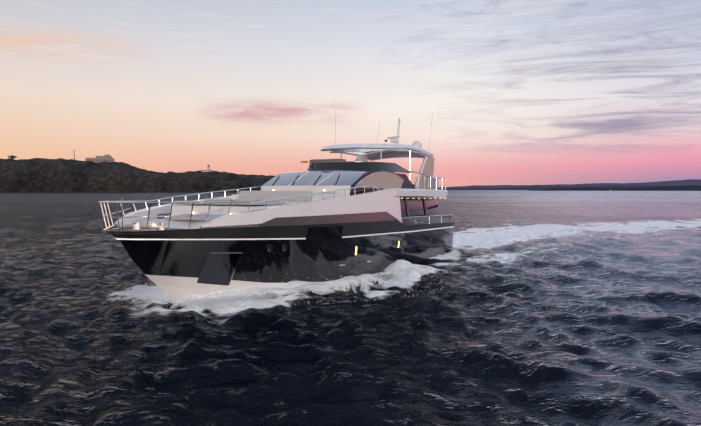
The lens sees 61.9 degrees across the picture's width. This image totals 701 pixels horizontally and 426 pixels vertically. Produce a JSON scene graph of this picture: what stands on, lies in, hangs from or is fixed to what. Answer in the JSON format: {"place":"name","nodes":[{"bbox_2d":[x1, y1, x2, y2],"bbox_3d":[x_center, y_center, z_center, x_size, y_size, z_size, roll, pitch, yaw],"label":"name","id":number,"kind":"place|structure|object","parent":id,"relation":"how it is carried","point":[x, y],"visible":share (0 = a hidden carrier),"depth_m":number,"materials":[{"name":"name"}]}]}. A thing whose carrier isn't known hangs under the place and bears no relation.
{"place":"outdoors","nodes":[
{"label":"outdoors","id":0,"kind":"place"},
{"bbox_2d":[0,154,274,192],"bbox_3d":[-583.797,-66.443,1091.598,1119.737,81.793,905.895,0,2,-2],"label":"headland","id":1,"kind":"structure","parent":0,"point":[102,174],"depth_m":896.49,"materials":[{"name":"brown stone"}]},
{"bbox_2d":[0,190,700,425],"bbox_3d":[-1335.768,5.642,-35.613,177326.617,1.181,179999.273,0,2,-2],"label":"sea","id":2,"kind":"structure","parent":0,"point":[560,308],"depth_m":18.00,"materials":[{"name":"liquid"}]},
{"bbox_2d":[98,110,453,310],"bbox_3d":[-1.097,-0.888,30.635,14.505,11.284,28.525,1,2,26],"label":"yacht","id":3,"kind":"object","parent":2,"relation":"on","point":[320,226],"visible":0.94,"depth_m":22.94,"materials":[{"name":"white"}]},
{"bbox_2d":[0,0,700,186],"label":"sky","id":4,"kind":"structure","parent":0,"point":[516,92],"materials":[{"name":"multicoloured"}]},
{"bbox_2d":[437,186,663,189],"bbox_3d":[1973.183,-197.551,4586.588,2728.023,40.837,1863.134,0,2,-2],"label":"coast","id":5,"kind":"structure","parent":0,"point":[526,188],"depth_m":4436.74,"materials":[{"name":"grey"}]},
{"bbox_2d":[438,179,700,188],"bbox_3d":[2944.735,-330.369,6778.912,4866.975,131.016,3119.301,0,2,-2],"label":"coast","id":6,"kind":"structure","parent":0,"point":[681,182],"depth_m":6451.76,"materials":[{"name":"grey"}]},
{"bbox_2d":[527,185,700,190],"bbox_3d":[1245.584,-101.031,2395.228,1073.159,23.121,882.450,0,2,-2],"label":"coast","id":7,"kind":"structure","parent":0,"point":[684,188],"depth_m":2227.67,"materials":[{"name":"grey"}]}
]}

